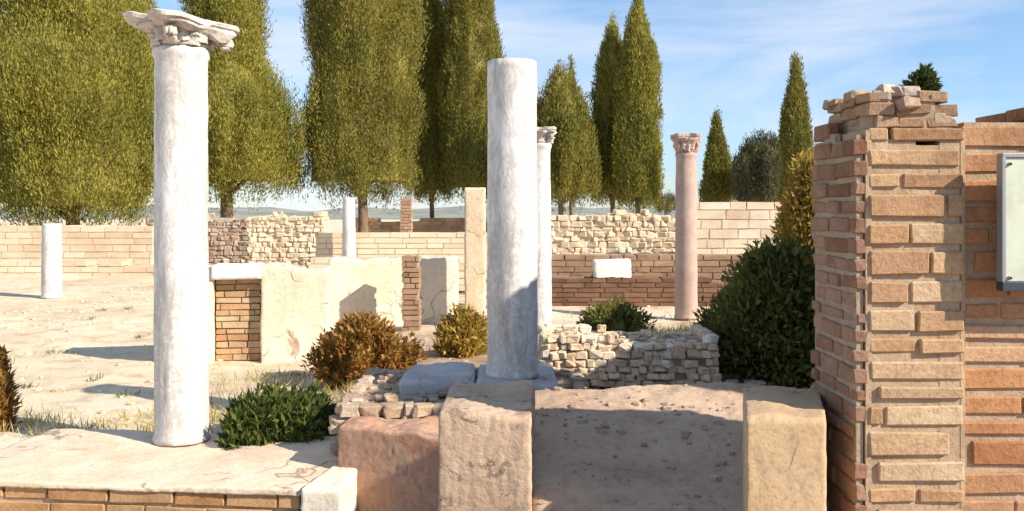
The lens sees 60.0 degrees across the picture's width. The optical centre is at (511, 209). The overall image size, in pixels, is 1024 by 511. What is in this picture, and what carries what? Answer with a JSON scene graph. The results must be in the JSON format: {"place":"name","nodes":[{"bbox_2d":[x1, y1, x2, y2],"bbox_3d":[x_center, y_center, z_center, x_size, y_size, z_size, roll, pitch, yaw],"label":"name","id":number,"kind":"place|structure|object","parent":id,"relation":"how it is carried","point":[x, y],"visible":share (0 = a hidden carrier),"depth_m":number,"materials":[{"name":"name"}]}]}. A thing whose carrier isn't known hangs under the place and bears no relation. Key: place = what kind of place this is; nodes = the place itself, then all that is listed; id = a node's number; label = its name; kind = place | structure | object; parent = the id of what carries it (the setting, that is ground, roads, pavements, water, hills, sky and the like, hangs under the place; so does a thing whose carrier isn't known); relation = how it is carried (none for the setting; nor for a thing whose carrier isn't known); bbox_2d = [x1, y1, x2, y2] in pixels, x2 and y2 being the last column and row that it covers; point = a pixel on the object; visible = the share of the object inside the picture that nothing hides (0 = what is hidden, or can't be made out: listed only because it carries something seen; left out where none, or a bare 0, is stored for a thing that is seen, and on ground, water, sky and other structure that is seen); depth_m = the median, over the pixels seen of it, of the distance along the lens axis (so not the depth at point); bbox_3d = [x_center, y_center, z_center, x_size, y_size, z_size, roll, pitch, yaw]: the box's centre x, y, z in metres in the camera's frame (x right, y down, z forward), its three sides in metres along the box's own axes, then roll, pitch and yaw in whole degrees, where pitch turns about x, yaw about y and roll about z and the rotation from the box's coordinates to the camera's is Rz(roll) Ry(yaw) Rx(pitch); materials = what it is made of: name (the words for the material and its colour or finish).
{"place":"outdoors","nodes":[
{"label":"outdoors","id":0,"kind":"place"},
{"bbox_2d":[122,8,239,445],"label":"column","id":1,"kind":"structure","parent":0,"point":[183,44],"depth_m":6.34,"materials":[{"name":"white stone"}]},
{"bbox_2d":[0,205,674,219],"bbox_3d":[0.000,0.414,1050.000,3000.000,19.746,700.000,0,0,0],"label":"hills","id":2,"kind":"structure","parent":0,"point":[418,214],"depth_m":826.36,"materials":[{"name":"grey"}]},
{"bbox_2d":[0,302,698,440],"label":"dry grass","id":3,"kind":"structure","parent":0,"point":[146,426],"depth_m":7.56,"materials":[{"name":"beige plant"}]},
{"bbox_2d":[315,232,486,270],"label":"wall","id":4,"kind":"structure","parent":0,"point":[399,244],"depth_m":25.50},
{"bbox_2d":[0,220,804,448],"bbox_3d":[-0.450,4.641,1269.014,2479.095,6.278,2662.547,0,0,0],"label":"ground","id":5,"kind":"structure","parent":0,"point":[21,293],"depth_m":11.16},
{"bbox_2d":[0,344,24,431],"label":"shrub","id":6,"kind":"object","parent":5,"relation":"on","point":[8,393],"visible":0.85,"depth_m":7.21,"materials":[{"name":"orange plant"}]},
{"bbox_2d":[41,223,62,298],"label":"column","id":7,"kind":"structure","parent":5,"relation":"on","point":[51,264],"depth_m":17.85,"materials":[{"name":"white stone"}]},
{"bbox_2d":[0,225,153,264],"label":"wall","id":8,"kind":"structure","parent":5,"relation":"on","point":[133,244],"depth_m":26.50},
{"bbox_2d":[0,260,153,275],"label":"court edge wall","id":9,"kind":"structure","parent":5,"relation":"on","point":[78,267],"depth_m":24.00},
{"bbox_2d":[0,0,160,225],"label":"cypress tree","id":10,"kind":"object","parent":5,"relation":"on","point":[76,98],"visible":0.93,"depth_m":28.20,"materials":[{"name":"green plant"}]},
{"bbox_2d":[0,429,356,510],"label":"brick ledge","id":11,"kind":"object","parent":5,"relation":"on","point":[85,470],"visible":0.9,"depth_m":5.60,"materials":[{"name":"beige stone"}]},
{"bbox_2d":[145,213,248,263],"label":"wall","id":12,"kind":"structure","parent":5,"relation":"on","point":[228,240],"depth_m":28.98,"materials":[{"name":"stone"}]},
{"bbox_2d":[141,0,314,217],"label":"cypress tree","id":13,"kind":"object","parent":5,"relation":"on","point":[250,131],"visible":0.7,"depth_m":31.75,"materials":[{"name":"green plant"}]},
{"bbox_2d":[9,291,464,405],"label":"weeds","id":14,"kind":"object","parent":5,"relation":"on","point":[118,394],"visible":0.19,"depth_m":9.26,"materials":[{"name":"beige plant"}]},
{"bbox_2d":[208,262,329,363],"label":"plastered wall","id":15,"kind":"structure","parent":5,"relation":"on","point":[271,312],"depth_m":10.46,"materials":[{"name":"paint"}]},
{"bbox_2d":[213,379,336,449],"bbox_3d":[-1.763,1.663,6.829,0.999,0.701,1.204,0,0,-14],"label":"shrub","id":16,"kind":"object","parent":5,"relation":"on","point":[276,412],"visible":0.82,"depth_m":6.46,"materials":[{"name":"green plant"}]},
{"bbox_2d":[246,211,329,267],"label":"wall","id":17,"kind":"structure","parent":5,"relation":"on","point":[280,237],"depth_m":26.98,"materials":[{"name":"beige stone"}]},
{"bbox_2d":[342,198,355,256],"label":"column","id":18,"kind":"structure","parent":5,"relation":"on","point":[348,236],"depth_m":24.84,"materials":[{"name":"white stone"}]},
{"bbox_2d":[290,0,433,231],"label":"cypress tree","id":19,"kind":"object","parent":5,"relation":"on","point":[363,105],"visible":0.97,"depth_m":33.47,"materials":[{"name":"green plant"}]},
{"bbox_2d":[300,310,428,388],"bbox_3d":[-1.447,1.470,8.997,1.144,0.923,1.109,0,0,32],"label":"shrub","id":20,"kind":"object","parent":5,"relation":"on","point":[353,347],"visible":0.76,"depth_m":8.75,"materials":[{"name":"orange plant"}]},
{"bbox_2d":[310,257,464,290],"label":"wall","id":21,"kind":"structure","parent":5,"relation":"on","point":[318,262],"depth_m":19.00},
{"bbox_2d":[338,416,439,510],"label":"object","id":22,"kind":"structure","parent":5,"relation":"on","point":[394,463],"depth_m":5.60,"materials":[{"name":"beige stone"}]},
{"bbox_2d":[328,256,457,327],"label":"court wall","id":23,"kind":"structure","parent":5,"relation":"on","point":[374,284],"depth_m":13.73,"materials":[{"name":"paint"}]},
{"bbox_2d":[1,281,806,436],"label":"rubble","id":24,"kind":"object","parent":5,"relation":"on","point":[753,381],"visible":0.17,"depth_m":10.26,"materials":[{"name":"beige stone"}]},
{"bbox_2d":[400,198,412,231],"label":"square pillar","id":25,"kind":"structure","parent":5,"relation":"on","point":[406,216],"depth_m":26.00,"materials":[{"name":"brick"}]},
{"bbox_2d":[401,255,421,331],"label":"brick pier","id":26,"kind":"structure","parent":5,"relation":"on","point":[410,291],"depth_m":13.00,"materials":[{"name":"brown brick"}]},
{"bbox_2d":[355,218,486,231],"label":"wall","id":27,"kind":"structure","parent":5,"relation":"on","point":[431,225],"depth_m":36.00,"materials":[{"name":"brick"}]},
{"bbox_2d":[412,0,452,217],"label":"cypress tree","id":28,"kind":"object","parent":5,"relation":"on","point":[429,164],"visible":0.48,"depth_m":36.30,"materials":[{"name":"green plant"}]},
{"bbox_2d":[328,361,588,454],"bbox_3d":[-0.319,1.540,6.703,1.886,0.620,1.530,0,0,0],"label":"stylobate","id":29,"kind":"object","parent":5,"relation":"on","point":[419,391],"visible":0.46,"depth_m":6.46,"materials":[{"name":"stone"}]},
{"bbox_2d":[431,301,487,357],"bbox_3d":[-0.578,1.426,9.989,0.741,0.805,0.817,0,0,43],"label":"shrub","id":30,"kind":"object","parent":5,"relation":"on","point":[460,333],"visible":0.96,"depth_m":9.84,"materials":[{"name":"yellow plant"}]},
{"bbox_2d":[434,0,507,208],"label":"cypress tree","id":31,"kind":"object","parent":5,"relation":"on","point":[469,38],"visible":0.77,"depth_m":35.09,"materials":[{"name":"green plant"}]},
{"bbox_2d":[464,187,485,310],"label":"square pillar","id":32,"kind":"structure","parent":5,"relation":"on","point":[475,249],"depth_m":15.80,"materials":[{"name":"beige stone"}]},
{"bbox_2d":[439,380,534,510],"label":"masonry block","id":33,"kind":"structure","parent":5,"relation":"on","point":[487,435],"depth_m":3.41,"materials":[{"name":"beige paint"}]},
{"bbox_2d":[537,126,556,324],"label":"column","id":34,"kind":"structure","parent":5,"relation":"on","point":[545,137],"depth_m":12.83,"materials":[{"name":"white stone"}]},
{"bbox_2d":[537,58,603,214],"bbox_3d":[1.868,-1.869,32.962,3.138,7.576,3.189,0,0,0],"label":"cypress tree","id":35,"kind":"object","parent":5,"relation":"on","point":[576,161],"visible":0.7,"depth_m":32.20,"materials":[{"name":"green plant"}]},
{"bbox_2d":[567,54,576,215],"bbox_3d":[2.465,-2.201,35.995,1.253,8.309,1.171,0,0,0],"label":"cypress tree","id":36,"kind":"object","parent":5,"relation":"on","point":[571,65],"visible":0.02,"depth_m":35.94,"materials":[{"name":"green plant"}]},
{"bbox_2d":[588,11,634,212],"bbox_3d":[3.904,-2.879,34.088,2.081,9.643,2.260,0,0,0],"label":"cypress tree","id":37,"kind":"object","parent":5,"relation":"on","point":[601,95],"visible":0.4,"depth_m":33.58,"materials":[{"name":"green plant"}]},
{"bbox_2d":[551,209,674,254],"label":"wall","id":38,"kind":"structure","parent":5,"relation":"on","point":[615,231],"depth_m":20.98,"materials":[{"name":"beige stone"}]},
{"bbox_2d":[576,295,657,331],"bbox_3d":[1.100,1.175,9.620,0.846,0.520,0.846,0,0,-25],"label":"plant","id":39,"kind":"object","parent":5,"relation":"on","point":[619,316],"visible":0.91,"depth_m":9.45,"materials":[{"name":"green plant"}]},
{"bbox_2d":[538,323,721,386],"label":"rubble wall","id":40,"kind":"structure","parent":5,"relation":"on","point":[601,356],"depth_m":7.49,"materials":[{"name":"beige stone"}]},
{"bbox_2d":[610,0,666,213],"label":"cypress tree","id":41,"kind":"object","parent":5,"relation":"on","point":[637,155],"visible":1,"depth_m":32.42,"materials":[{"name":"green plant"}]},
{"bbox_2d":[551,275,732,306],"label":"brick wall","id":42,"kind":"structure","parent":5,"relation":"on","point":[582,290],"depth_m":16.30,"materials":[{"name":"brick"}]},
{"bbox_2d":[592,259,630,277],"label":"stone block","id":43,"kind":"structure","parent":42,"relation":"on","point":[612,268],"depth_m":16.37,"materials":[{"name":"white stone"}]},
{"bbox_2d":[551,254,742,280],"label":"wall","id":44,"kind":"structure","parent":5,"relation":"on","point":[712,266],"depth_m":17.00,"materials":[{"name":"brick"}]},
{"bbox_2d":[653,190,674,214],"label":"bushy tree","id":45,"kind":"object","parent":5,"relation":"on","point":[668,203],"visible":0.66,"depth_m":69.49,"materials":[{"name":"green plant"}]},
{"bbox_2d":[638,321,694,332],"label":"dry grass","id":46,"kind":"structure","parent":5,"relation":"on","point":[667,330],"depth_m":12.06,"materials":[{"name":"plant"}]},
{"bbox_2d":[532,382,811,510],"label":"earth slope","id":47,"kind":"structure","parent":5,"relation":"on","point":[654,484],"depth_m":3.88,"materials":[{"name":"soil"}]},
{"bbox_2d":[741,387,825,510],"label":"pillar stump","id":48,"kind":"object","parent":47,"relation":"on","point":[783,448],"visible":1,"depth_m":2.84,"materials":[{"name":"stone"}]},
{"bbox_2d":[670,133,700,319],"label":"column","id":49,"kind":"structure","parent":5,"relation":"on","point":[686,146],"depth_m":14.44,"materials":[{"name":"pink stone"}]},
{"bbox_2d":[697,105,736,201],"bbox_3d":[8.331,-1.182,35.999,1.662,6.226,1.609,0,0,0],"label":"cypress tree","id":50,"kind":"object","parent":5,"relation":"on","point":[715,180],"visible":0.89,"depth_m":35.65,"materials":[{"name":"green plant"}]},
{"bbox_2d":[692,285,754,373],"bbox_3d":[2.191,1.290,8.551,0.975,1.218,0.978,0,0,-22],"label":"bush","id":51,"kind":"object","parent":5,"relation":"on","point":[704,321],"visible":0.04,"depth_m":8.64,"materials":[{"name":"green plant"}]},
{"bbox_2d":[697,202,781,254],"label":"wall","id":52,"kind":"structure","parent":5,"relation":"on","point":[726,227],"depth_m":19.50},
{"bbox_2d":[729,128,782,201],"bbox_3d":[9.632,-0.641,34.032,2.562,5.147,2.530,0,0,35],"label":"bushy tree","id":53,"kind":"object","parent":5,"relation":"on","point":[755,177],"visible":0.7,"depth_m":33.38,"materials":[{"name":"green plant"}]},
{"bbox_2d":[706,233,814,386],"bbox_3d":[2.514,1.093,8.199,1.582,1.774,1.676,0,0,0],"label":"bush","id":54,"kind":"object","parent":5,"relation":"on","point":[767,326],"visible":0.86,"depth_m":7.80,"materials":[{"name":"green plant"}]},
{"bbox_2d":[769,147,814,256],"bbox_3d":[3.894,0.196,11.576,1.015,2.049,1.280,0,0,0],"label":"climbing shrub","id":55,"kind":"object","parent":5,"relation":"on","point":[795,215],"visible":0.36,"depth_m":11.36,"materials":[{"name":"yellow plant"}]},
{"bbox_2d":[776,51,815,201],"bbox_3d":[9.577,-1.736,29.995,1.204,7.382,1.355,0,0,-44],"label":"cypress tree","id":56,"kind":"object","parent":5,"relation":"on","point":[795,133],"visible":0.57,"depth_m":29.77,"materials":[{"name":"green plant"}]},
{"bbox_2d":[810,84,964,510],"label":"brick pier","id":57,"kind":"structure","parent":5,"relation":"on","point":[888,302],"depth_m":2.92,"materials":[{"name":"brick"}]},
{"bbox_2d":[898,61,942,104],"bbox_3d":[1.431,-0.424,3.099,0.143,0.193,0.135,0,0,0],"label":"plant","id":58,"kind":"object","parent":57,"relation":"on","point":[924,78],"visible":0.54,"depth_m":3.08,"materials":[{"name":"green plant"}]},
{"bbox_2d":[954,107,1023,510],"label":"brick wall","id":59,"kind":"structure","parent":5,"relation":"on","point":[994,399],"depth_m":2.94,"materials":[{"name":"orange brick"}]},
{"bbox_2d":[996,153,1023,290],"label":"sign panel","id":60,"kind":"object","parent":59,"relation":"attached to","point":[1010,221],"visible":1,"depth_m":2.83,"materials":[{"name":"grey metal"}]},
{"bbox_2d":[0,0,1023,210],"label":"sky","id":61,"kind":"structure","parent":0,"point":[731,55],"materials":[{"name":"blue"}]},
{"bbox_2d":[486,58,538,380],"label":"column","id":62,"kind":"structure","parent":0,"point":[512,263],"depth_m":6.54,"materials":[{"name":"white stone"}]}
]}

